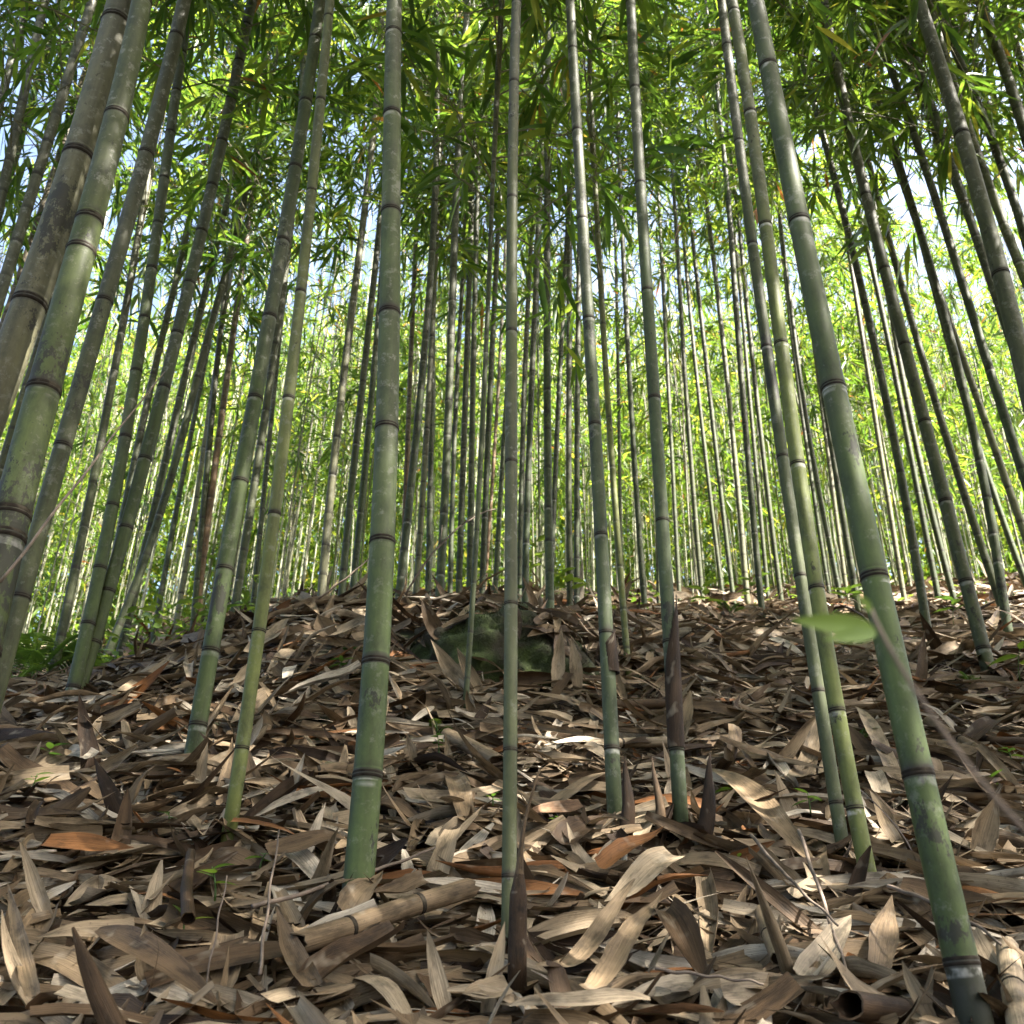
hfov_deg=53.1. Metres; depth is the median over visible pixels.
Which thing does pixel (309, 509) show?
bamboo
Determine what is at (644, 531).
bamboo
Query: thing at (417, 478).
bamboo
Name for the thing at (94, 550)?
bamboo
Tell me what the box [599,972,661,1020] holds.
dry sheath
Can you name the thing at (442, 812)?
dry sheath
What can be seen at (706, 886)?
dry sheath
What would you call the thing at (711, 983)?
dry sheath
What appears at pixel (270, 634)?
dry sheath
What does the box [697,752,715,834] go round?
sheath spike
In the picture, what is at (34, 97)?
bamboo
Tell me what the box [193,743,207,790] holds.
dry sheath
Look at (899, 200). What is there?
sky
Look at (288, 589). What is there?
bamboo
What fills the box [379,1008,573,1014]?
dry sheath
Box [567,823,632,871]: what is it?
dry sheath
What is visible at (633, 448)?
bamboo
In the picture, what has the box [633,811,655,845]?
dry sheath
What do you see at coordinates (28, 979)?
dry sheath
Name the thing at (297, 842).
dry sheath
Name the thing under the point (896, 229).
bamboo
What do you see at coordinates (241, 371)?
bamboo
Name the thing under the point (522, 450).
bamboo
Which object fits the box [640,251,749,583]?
bamboo
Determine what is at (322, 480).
bamboo
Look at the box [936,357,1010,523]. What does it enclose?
bamboo
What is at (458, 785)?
dry sheath
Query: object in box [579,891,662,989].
dry sheath
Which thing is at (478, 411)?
bamboo
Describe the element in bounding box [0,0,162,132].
bamboo
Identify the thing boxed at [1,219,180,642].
bamboo
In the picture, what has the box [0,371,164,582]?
vine stem
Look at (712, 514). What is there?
bamboo
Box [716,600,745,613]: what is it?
fern
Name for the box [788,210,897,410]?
bamboo
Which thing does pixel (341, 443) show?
bamboo
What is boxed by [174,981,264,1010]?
dry sheath
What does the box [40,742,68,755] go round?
seedling
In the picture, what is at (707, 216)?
bamboo
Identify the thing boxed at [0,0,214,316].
bamboo
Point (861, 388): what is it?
bamboo
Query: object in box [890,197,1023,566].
bamboo
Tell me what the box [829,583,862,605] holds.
seedling
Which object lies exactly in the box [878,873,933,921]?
dry sheath
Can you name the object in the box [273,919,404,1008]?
dry sheath
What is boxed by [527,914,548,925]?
dry sheath
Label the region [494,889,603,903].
dry sheath
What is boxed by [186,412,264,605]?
bamboo
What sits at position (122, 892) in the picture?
dry sheath
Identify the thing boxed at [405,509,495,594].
twig
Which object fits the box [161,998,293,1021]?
dry sheath
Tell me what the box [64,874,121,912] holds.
dry sheath
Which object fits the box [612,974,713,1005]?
dry sheath
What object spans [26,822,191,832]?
dry sheath
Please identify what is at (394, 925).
dry sheath
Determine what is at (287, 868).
dry sheath
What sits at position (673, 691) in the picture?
bamboo
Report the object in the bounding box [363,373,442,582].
bamboo
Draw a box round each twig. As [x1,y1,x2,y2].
[114,598,172,623]
[206,875,227,982]
[251,846,435,908]
[258,829,279,975]
[318,558,368,598]
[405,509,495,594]
[655,966,763,985]
[750,834,838,926]
[797,829,849,987]
[886,884,1001,945]
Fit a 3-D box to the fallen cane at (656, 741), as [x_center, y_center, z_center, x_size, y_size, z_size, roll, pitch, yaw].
[0.236,0.486,2.143,0.201,0.044,0.037,8,-30,-14]
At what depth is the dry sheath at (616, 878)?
1.38 m
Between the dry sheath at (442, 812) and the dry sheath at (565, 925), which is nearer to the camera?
the dry sheath at (565, 925)
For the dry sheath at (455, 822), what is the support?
on the leaf litter
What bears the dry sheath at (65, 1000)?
on the leaf litter
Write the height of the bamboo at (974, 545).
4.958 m
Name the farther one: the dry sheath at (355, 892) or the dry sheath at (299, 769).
the dry sheath at (299, 769)
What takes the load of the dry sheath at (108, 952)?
on the leaf litter
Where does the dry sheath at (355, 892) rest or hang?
on the leaf litter
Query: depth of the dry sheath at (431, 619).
2.72 m
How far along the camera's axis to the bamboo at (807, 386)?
9.75 m
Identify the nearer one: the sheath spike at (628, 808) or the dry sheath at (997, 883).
the dry sheath at (997, 883)
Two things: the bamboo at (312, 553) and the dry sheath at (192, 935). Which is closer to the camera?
the dry sheath at (192, 935)
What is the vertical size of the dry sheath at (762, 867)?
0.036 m
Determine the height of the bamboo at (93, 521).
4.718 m
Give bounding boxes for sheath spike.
[619,756,634,834]
[652,758,665,836]
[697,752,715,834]
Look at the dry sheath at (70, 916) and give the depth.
1.29 m
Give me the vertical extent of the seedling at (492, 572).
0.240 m
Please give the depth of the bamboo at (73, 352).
10.43 m
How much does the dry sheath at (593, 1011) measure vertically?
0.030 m
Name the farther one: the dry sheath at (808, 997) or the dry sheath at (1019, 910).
the dry sheath at (1019, 910)
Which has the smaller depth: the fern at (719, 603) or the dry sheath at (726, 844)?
the dry sheath at (726, 844)
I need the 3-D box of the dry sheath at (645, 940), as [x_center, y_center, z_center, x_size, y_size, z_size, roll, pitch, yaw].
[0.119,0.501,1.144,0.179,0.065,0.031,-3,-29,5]
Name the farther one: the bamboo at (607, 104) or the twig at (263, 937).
the bamboo at (607, 104)
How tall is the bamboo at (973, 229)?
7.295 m
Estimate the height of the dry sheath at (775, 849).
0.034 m
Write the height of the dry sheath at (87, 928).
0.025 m
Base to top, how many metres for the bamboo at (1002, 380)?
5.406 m
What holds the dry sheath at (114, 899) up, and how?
on the leaf litter
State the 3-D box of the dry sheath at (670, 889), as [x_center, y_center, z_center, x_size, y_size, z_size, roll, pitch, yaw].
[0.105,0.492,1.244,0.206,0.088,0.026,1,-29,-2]
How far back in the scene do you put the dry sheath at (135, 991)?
1.04 m
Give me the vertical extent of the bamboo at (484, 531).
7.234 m
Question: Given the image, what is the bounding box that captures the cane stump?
[180,848,195,924]
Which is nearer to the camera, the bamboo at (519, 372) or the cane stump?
the cane stump
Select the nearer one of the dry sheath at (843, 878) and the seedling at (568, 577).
the dry sheath at (843, 878)
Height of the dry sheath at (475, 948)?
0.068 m
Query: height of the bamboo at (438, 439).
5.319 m
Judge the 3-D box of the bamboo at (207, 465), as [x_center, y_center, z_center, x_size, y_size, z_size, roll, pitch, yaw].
[-1.882,-2.057,6.703,1.513,6.401,1.552,0,-29,0]
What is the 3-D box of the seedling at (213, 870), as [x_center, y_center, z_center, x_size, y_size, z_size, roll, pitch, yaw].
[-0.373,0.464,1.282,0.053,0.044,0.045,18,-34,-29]
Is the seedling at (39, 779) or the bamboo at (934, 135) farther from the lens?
the bamboo at (934, 135)
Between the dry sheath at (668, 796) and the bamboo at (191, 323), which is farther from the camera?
the bamboo at (191, 323)
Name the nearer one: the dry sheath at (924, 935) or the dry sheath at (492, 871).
the dry sheath at (924, 935)
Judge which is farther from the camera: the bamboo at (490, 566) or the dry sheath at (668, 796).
the bamboo at (490, 566)
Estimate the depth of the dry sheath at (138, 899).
1.25 m
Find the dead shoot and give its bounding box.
[508,768,539,991]
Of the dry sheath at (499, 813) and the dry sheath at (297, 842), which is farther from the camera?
the dry sheath at (499, 813)
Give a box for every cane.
[144,941,283,988]
[270,595,337,603]
[285,761,348,777]
[290,878,480,952]
[440,728,502,763]
[580,737,666,749]
[617,696,714,708]
[754,905,778,965]
[830,990,942,1021]
[922,716,1003,761]
[954,725,1023,745]
[996,936,1023,1023]
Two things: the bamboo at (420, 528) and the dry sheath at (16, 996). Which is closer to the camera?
the dry sheath at (16, 996)
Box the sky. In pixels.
[0,0,1023,640]
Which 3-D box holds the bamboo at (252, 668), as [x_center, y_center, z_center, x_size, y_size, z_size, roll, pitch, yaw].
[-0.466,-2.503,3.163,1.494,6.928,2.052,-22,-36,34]
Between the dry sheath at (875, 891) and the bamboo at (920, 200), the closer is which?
the dry sheath at (875, 891)
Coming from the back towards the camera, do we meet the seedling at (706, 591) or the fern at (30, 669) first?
the seedling at (706, 591)
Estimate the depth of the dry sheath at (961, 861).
1.46 m
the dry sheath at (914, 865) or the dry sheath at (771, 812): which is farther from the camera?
the dry sheath at (771, 812)
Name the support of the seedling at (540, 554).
on the leaf litter
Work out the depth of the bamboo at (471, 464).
6.34 m
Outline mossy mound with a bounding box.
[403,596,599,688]
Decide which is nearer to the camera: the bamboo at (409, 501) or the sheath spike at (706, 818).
the sheath spike at (706, 818)
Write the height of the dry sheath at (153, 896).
0.126 m
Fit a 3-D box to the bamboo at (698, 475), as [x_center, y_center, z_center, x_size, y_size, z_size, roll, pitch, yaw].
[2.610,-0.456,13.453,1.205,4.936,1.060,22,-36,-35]
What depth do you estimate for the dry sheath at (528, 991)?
1.05 m
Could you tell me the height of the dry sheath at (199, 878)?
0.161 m
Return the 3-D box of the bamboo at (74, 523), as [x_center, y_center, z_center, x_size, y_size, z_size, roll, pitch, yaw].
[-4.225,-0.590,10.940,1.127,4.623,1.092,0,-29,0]
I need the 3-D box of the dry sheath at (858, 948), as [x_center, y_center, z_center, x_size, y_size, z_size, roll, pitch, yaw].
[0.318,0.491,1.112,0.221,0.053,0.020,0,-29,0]
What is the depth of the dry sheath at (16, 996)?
1.08 m
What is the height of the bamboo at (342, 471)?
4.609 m
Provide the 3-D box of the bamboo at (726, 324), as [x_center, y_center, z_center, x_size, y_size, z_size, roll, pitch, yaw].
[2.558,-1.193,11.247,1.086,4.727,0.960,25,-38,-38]
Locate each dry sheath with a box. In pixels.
[0,743,99,809]
[0,804,85,820]
[0,846,41,850]
[0,893,108,944]
[0,927,66,953]
[1,911,47,1005]
[2,833,48,871]
[4,889,47,920]
[7,881,39,996]
[10,792,113,832]
[13,981,50,998]
[19,840,55,923]
[20,877,73,898]
[22,900,60,952]
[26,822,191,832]
[30,1002,153,1023]
[32,942,141,996]
[36,917,134,936]
[40,832,133,850]
[40,870,177,967]
[45,744,146,801]
[45,866,140,890]
[47,926,210,975]
[55,987,109,1002]
[60,920,110,946]
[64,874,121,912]
[67,893,134,915]
[68,976,147,1017]
[77,840,204,862]
[84,937,93,946]
[85,945,96,957]
[91,918,161,951]
[94,925,217,1003]
[95,945,182,960]
[98,844,180,855]
[101,954,135,972]
[106,895,264,914]
[110,880,164,929]
[111,656,169,694]
[111,898,139,917]
[112,993,144,1013]
[114,902,168,907]
[122,875,168,884]
[130,886,161,920]
[134,924,153,981]
[139,980,191,1001]
[147,904,177,917]
[148,895,249,928]
[149,929,256,946]
[151,930,178,949]
[159,898,309,958]
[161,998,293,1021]
[162,850,237,897]
[165,828,276,843]
[166,749,233,819]
[167,891,237,933]
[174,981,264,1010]
[189,930,243,1015]
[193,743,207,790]
[193,864,248,891]
[193,867,299,892]
[194,848,212,868]
[202,871,252,885]
[232,818,293,833]
[233,964,287,990]
[234,988,272,1023]
[242,769,314,816]
[243,618,289,651]
[246,908,321,914]
[252,873,299,886]
[257,891,272,913]
[260,871,343,893]
[261,974,381,1002]
[265,830,346,854]
[265,848,337,892]
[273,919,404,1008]
[276,906,322,986]
[286,803,325,874]
[289,753,304,802]
[292,807,345,854]
[301,899,377,929]
[306,837,406,879]
[313,615,336,636]
[316,980,363,1009]
[320,801,338,854]
[337,871,382,910]
[354,974,412,1013]
[360,922,380,932]
[369,933,456,951]
[370,953,434,1006]
[373,869,428,893]
[376,889,424,898]
[378,819,443,839]
[378,870,448,883]
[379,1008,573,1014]
[385,920,405,941]
[389,805,528,827]
[397,914,426,941]
[401,949,549,992]
[403,780,522,802]
[404,735,416,764]
[416,810,435,839]
[420,961,596,980]
[421,599,442,640]
[422,942,495,984]
[424,827,460,888]
[424,877,551,896]
[425,815,464,845]
[427,929,451,1009]
[431,640,473,690]
[435,860,570,876]
[442,893,500,913]
[444,732,474,820]
[447,924,469,946]
[448,982,523,1022]
[454,854,567,865]
[457,648,482,691]
[458,830,501,849]
[462,975,513,998]
[468,952,546,973]
[473,877,598,898]
[473,919,500,930]
[476,894,495,934]
[478,593,503,602]
[479,804,540,817]
[480,922,504,1014]
[492,779,606,814]
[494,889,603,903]
[495,929,663,950]
[509,987,649,1005]
[512,992,530,1013]
[517,802,547,823]
[521,954,566,995]
[524,815,565,848]
[527,900,558,926]
[527,908,648,944]
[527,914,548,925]
[527,966,696,1003]
[528,865,593,901]
[530,607,579,624]
[532,799,582,812]
[536,878,634,966]
[551,628,564,686]
[551,812,608,844]
[553,910,657,928]
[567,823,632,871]
[567,972,664,1012]
[567,1002,657,1019]
[568,941,653,975]
[569,637,582,688]
[576,868,739,894]
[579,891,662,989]
[580,860,676,881]
[585,830,669,843]
[594,796,668,828]
[594,826,663,868]
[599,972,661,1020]
[600,935,669,952]
[603,872,657,892]
[605,828,675,874]
[605,846,683,900]
[605,869,620,885]
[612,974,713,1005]
[619,849,699,860]
[621,873,705,908]
[622,881,680,913]
[627,961,669,974]
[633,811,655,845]
[634,793,701,807]
[641,884,660,895]
[645,811,731,852]
[645,967,717,973]
[651,896,709,992]
[666,822,707,840]
[672,785,703,813]
[679,802,724,844]
[684,848,774,878]
[687,803,733,829]
[689,967,816,993]
[690,971,803,1023]
[691,877,723,910]
[693,831,790,859]
[695,868,717,952]
[705,768,812,857]
[706,939,900,973]
[710,992,733,1009]
[711,944,836,966]
[715,850,821,933]
[716,805,757,838]
[718,900,773,911]
[720,913,790,943]
[720,972,836,1008]
[730,916,763,943]
[732,909,825,915]
[733,838,809,857]
[743,927,822,944]
[746,857,795,974]
[747,824,905,866]
[748,844,825,918]
[756,861,806,878]
[758,823,780,838]
[764,857,893,879]
[768,975,829,985]
[771,872,923,890]
[777,914,780,929]
[780,827,874,839]
[781,917,934,936]
[781,931,935,956]
[784,942,838,1023]
[784,1001,829,1023]
[786,875,824,897]
[787,838,804,854]
[788,720,819,776]
[790,971,832,982]
[792,902,903,916]
[793,915,851,979]
[797,838,832,891]
[799,960,823,1023]
[800,986,848,996]
[820,936,918,1023]
[824,955,906,989]
[826,842,920,862]
[835,964,943,1011]
[838,881,897,909]
[845,878,927,898]
[855,706,901,778]
[860,789,915,859]
[868,895,898,967]
[869,790,901,842]
[870,893,998,911]
[871,912,915,928]
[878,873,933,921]
[890,866,989,873]
[892,954,941,964]
[892,991,932,1001]
[893,897,986,971]
[893,956,946,980]
[895,899,998,979]
[898,971,972,1021]
[900,877,996,902]
[902,961,936,1016]
[903,926,944,971]
[906,858,970,885]
[908,872,1023,892]
[909,833,999,850]
[935,968,945,973]
[952,828,971,856]
[954,840,1022,870]
[961,885,1010,912]
[963,607,999,657]
[970,800,1000,851]
[972,928,997,965]
[972,929,996,955]
[979,899,1023,915]
[982,971,1002,1002]
[984,867,1023,877]
[991,902,1023,918]
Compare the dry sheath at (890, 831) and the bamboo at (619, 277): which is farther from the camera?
the bamboo at (619, 277)
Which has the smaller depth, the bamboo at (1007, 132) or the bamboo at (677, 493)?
the bamboo at (1007, 132)
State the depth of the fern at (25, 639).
3.79 m
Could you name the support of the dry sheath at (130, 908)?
on the leaf litter
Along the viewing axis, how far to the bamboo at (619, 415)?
9.75 m
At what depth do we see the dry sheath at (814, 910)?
1.30 m
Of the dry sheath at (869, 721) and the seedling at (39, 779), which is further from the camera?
the dry sheath at (869, 721)
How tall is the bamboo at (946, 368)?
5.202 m
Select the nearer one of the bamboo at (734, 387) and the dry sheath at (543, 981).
the dry sheath at (543, 981)
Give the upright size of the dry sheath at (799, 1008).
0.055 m
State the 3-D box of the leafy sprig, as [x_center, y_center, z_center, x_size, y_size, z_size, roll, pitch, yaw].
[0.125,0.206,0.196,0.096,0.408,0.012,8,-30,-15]
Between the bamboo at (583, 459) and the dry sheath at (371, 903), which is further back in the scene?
the bamboo at (583, 459)
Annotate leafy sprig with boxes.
[791,593,1023,833]
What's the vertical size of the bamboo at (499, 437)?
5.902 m
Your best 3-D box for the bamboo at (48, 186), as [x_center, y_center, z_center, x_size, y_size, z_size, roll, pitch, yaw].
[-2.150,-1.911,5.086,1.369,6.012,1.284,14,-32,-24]
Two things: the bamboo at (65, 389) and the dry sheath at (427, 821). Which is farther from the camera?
the bamboo at (65, 389)
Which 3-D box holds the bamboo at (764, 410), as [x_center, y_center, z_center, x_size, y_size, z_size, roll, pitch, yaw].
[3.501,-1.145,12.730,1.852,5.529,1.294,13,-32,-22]
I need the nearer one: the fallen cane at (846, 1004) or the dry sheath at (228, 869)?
the fallen cane at (846, 1004)
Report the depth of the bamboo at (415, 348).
11.36 m
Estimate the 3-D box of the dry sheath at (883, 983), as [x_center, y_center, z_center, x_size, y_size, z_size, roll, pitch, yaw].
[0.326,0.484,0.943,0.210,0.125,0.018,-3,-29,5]
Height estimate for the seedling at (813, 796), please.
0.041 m
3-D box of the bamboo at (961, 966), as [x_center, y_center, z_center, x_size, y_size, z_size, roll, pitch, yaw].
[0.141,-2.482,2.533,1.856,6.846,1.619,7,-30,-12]
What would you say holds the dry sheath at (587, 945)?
on the leaf litter
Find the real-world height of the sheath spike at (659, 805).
0.128 m
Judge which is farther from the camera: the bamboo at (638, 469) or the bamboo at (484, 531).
the bamboo at (638, 469)
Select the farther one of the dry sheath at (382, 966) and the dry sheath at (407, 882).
the dry sheath at (407, 882)
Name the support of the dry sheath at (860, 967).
on the leaf litter
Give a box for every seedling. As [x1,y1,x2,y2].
[27,772,49,792]
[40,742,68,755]
[173,905,212,928]
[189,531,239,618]
[197,863,237,900]
[245,853,270,868]
[329,655,351,668]
[431,568,455,584]
[431,733,442,752]
[486,567,504,588]
[490,792,500,805]
[529,534,563,599]
[554,567,586,589]
[685,579,723,611]
[715,784,734,794]
[737,573,771,599]
[791,788,821,813]
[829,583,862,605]
[934,592,963,624]
[988,641,1023,680]
[989,769,1004,783]
[999,747,1023,758]
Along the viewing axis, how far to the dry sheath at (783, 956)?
1.02 m
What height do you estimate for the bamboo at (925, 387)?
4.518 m
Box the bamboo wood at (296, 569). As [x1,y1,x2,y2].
[0,127,1023,645]
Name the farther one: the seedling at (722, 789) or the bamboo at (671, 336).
the bamboo at (671, 336)
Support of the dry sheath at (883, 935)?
on the leaf litter
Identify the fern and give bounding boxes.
[11,649,44,677]
[14,633,109,678]
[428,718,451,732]
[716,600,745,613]
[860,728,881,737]
[958,671,979,683]
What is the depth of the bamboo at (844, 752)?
1.69 m
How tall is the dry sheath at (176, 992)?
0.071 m
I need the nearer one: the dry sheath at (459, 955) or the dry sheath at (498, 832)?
the dry sheath at (459, 955)
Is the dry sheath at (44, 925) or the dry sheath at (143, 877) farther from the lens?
the dry sheath at (143, 877)
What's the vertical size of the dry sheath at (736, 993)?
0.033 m
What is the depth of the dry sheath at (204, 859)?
1.45 m
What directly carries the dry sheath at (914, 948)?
on the leaf litter
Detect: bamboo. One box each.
[0,0,89,237]
[0,0,151,657]
[0,0,153,251]
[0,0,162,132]
[0,0,169,224]
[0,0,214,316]
[0,0,235,328]
[0,0,256,438]
[0,0,300,479]
[0,0,406,712]
[0,0,457,704]
[0,158,50,319]
[0,215,32,449]
[0,224,25,444]
[0,263,120,487]
[0,316,89,486]
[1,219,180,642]
[1,239,109,465]
[4,0,266,673]
[10,223,133,503]
[22,285,124,632]
[24,396,90,645]
[25,374,109,633]
[27,343,111,631]
[28,362,85,531]
[29,336,150,647]
[33,362,114,589]
[37,411,136,626]
[42,3,352,666]
[46,337,139,638]
[50,299,159,573]
[59,222,182,645]
[64,283,243,564]
[73,253,240,648]
[76,362,175,613]
[77,379,182,628]
[80,301,175,563]
[81,0,479,688]
[83,320,218,590]
[99,384,186,622]
[102,0,422,664]
[104,321,181,498]
[105,0,367,659]
[118,1,382,626]
[120,3,331,631]
[128,5,353,641]
[135,179,295,634]
[164,0,416,612]
[171,6,313,637]
[173,96,346,621]
[175,182,339,604]
[183,0,341,784]
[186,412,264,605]
[190,165,333,621]
[196,338,305,523]
[200,222,325,495]
[204,0,494,595]
[206,325,343,596]
[220,0,552,841]
[223,166,411,605]
[234,199,375,599]
[235,234,332,600]
[239,258,328,590]
[243,0,368,611]
[243,328,325,531]
[244,302,338,596]
[255,230,344,594]
[260,0,491,595]
[261,225,436,595]
[268,401,333,596]
[283,356,363,575]
[287,0,717,722]
[289,209,376,584]
[292,289,368,575]
[295,198,438,596]
[298,265,397,579]
[300,298,376,584]
[304,0,483,589]
[305,297,403,594]
[310,273,403,594]
[319,0,606,595]
[323,1,563,595]
[323,243,449,586]
[332,1,538,593]
[332,2,490,597]
[335,0,604,599]
[336,268,449,504]
[337,454,401,589]
[341,383,404,535]
[342,0,585,901]
[345,0,632,589]
[347,224,463,586]
[347,312,450,586]
[352,207,477,452]
[354,269,466,591]
[363,1,557,592]
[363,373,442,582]
[364,162,518,536]
[369,178,532,493]
[374,0,668,607]
[376,0,505,592]
[377,195,505,587]
[396,295,469,588]
[397,231,479,553]
[397,341,477,561]
[401,0,613,593]
[401,0,775,679]
[419,264,517,437]
[425,316,521,582]
[431,14,614,592]
[433,348,494,553]
[436,243,542,532]
[437,406,535,586]
[446,28,627,600]
[451,0,688,867]
[452,297,561,585]
[453,250,543,583]
[460,244,585,492]
[461,152,574,523]
[468,0,620,602]
[468,0,659,605]
[475,270,573,581]
[475,343,543,516]
[475,352,591,580]
[476,73,552,588]
[481,0,700,604]
[482,0,669,826]
[487,170,597,597]
[488,334,586,522]
[491,256,565,591]
[501,0,520,945]
[510,0,876,871]
[517,136,663,423]
[517,208,650,597]
[521,1,642,565]
[523,227,600,596]
[539,260,648,507]
[539,324,633,591]
[543,158,677,590]
[554,48,672,558]
[563,0,700,609]
[587,335,682,591]
[589,4,722,603]
[590,4,723,600]
[597,0,792,614]
[599,272,692,581]
[601,386,681,589]
[603,194,714,448]
[604,347,652,590]
[604,373,694,575]
[606,5,757,594]
[606,349,704,577]
[607,1,735,602]
[608,160,735,494]
[610,217,758,593]
[620,0,779,603]
[622,360,716,585]
[626,1,803,611]
[630,185,781,595]
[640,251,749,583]
[647,375,738,582]
[649,0,813,618]
[654,1,881,616]
[660,0,993,673]
[668,315,747,545]
[670,11,780,598]
[670,138,818,598]
[672,0,867,604]
[686,8,856,594]
[687,0,944,646]
[690,0,1023,413]
[690,282,781,520]
[690,311,786,581]
[693,184,804,593]
[696,182,848,588]
[697,0,1007,344]
[698,243,782,502]
[706,305,826,514]
[709,0,923,606]
[709,0,1000,616]
[712,259,898,502]
[715,4,942,602]
[717,0,918,857]
[718,204,929,598]
[718,405,791,580]
[720,26,874,600]
[731,10,1023,543]
[737,344,810,554]
[738,0,1023,491]
[742,0,1023,288]
[747,0,994,1023]
[748,153,891,590]
[748,386,847,584]
[751,174,904,590]
[756,0,1012,646]
[761,263,879,489]
[768,162,980,523]
[768,232,916,517]
[770,3,1023,587]
[773,182,897,585]
[773,289,866,578]
[787,161,914,417]
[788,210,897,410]
[792,0,1023,215]
[795,291,900,497]
[801,354,874,586]
[807,289,907,579]
[809,140,930,585]
[810,150,1021,510]
[827,0,1023,243]
[832,213,994,465]
[833,233,944,580]
[836,276,932,584]
[838,0,1023,88]
[841,14,957,603]
[851,365,928,568]
[853,398,918,556]
[856,0,1023,149]
[859,183,990,579]
[860,372,930,571]
[870,182,1023,563]
[875,335,968,532]
[876,289,966,479]
[879,0,1023,189]
[887,337,1023,572]
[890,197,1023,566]
[892,218,1013,496]
[893,179,1023,487]
[904,264,1023,543]
[911,1,1023,251]
[927,173,1023,484]
[933,204,1023,500]
[934,160,1023,384]
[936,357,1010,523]
[937,359,1023,556]
[940,153,1023,408]
[945,205,1023,441]
[961,265,1023,427]
[965,288,1023,518]
[974,336,1023,542]
[978,276,1022,537]
[979,201,1023,468]
[982,293,1023,455]
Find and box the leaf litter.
[0,558,1023,1023]
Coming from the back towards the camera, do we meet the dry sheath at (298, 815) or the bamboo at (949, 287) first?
the bamboo at (949, 287)
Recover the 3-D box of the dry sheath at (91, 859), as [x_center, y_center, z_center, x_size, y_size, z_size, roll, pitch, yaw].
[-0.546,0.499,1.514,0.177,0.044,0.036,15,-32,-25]
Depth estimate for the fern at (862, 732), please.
2.23 m
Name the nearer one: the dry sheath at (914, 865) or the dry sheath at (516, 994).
the dry sheath at (516, 994)
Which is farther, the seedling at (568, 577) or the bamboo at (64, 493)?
the bamboo at (64, 493)
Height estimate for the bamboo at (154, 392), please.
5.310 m
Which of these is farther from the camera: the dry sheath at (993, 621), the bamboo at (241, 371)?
the bamboo at (241, 371)
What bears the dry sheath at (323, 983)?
on the leaf litter
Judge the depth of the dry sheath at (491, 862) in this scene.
1.47 m
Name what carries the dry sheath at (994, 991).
on the leaf litter
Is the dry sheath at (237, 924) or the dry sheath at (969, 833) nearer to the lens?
the dry sheath at (237, 924)
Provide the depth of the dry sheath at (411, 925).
1.23 m
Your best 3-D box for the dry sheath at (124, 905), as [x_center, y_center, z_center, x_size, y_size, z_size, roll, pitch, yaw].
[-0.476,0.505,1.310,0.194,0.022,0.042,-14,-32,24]
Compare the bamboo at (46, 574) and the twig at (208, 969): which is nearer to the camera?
the twig at (208, 969)
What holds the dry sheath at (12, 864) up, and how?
on the leaf litter
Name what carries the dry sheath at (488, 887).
on the leaf litter
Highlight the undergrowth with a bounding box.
[12,568,1016,675]
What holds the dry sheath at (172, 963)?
on the leaf litter
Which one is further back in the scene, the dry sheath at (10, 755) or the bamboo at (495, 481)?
the bamboo at (495, 481)
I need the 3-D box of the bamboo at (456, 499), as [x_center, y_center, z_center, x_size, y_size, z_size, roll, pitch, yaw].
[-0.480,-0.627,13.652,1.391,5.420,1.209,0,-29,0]
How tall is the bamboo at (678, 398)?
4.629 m
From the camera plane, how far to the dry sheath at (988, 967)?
1.04 m
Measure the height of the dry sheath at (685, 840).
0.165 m
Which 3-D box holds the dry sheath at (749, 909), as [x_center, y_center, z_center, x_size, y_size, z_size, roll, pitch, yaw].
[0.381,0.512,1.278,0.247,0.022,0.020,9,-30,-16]
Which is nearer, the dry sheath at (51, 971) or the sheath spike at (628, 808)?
the dry sheath at (51, 971)
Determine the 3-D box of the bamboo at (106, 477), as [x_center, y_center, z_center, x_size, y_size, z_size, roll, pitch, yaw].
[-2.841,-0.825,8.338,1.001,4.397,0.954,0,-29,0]

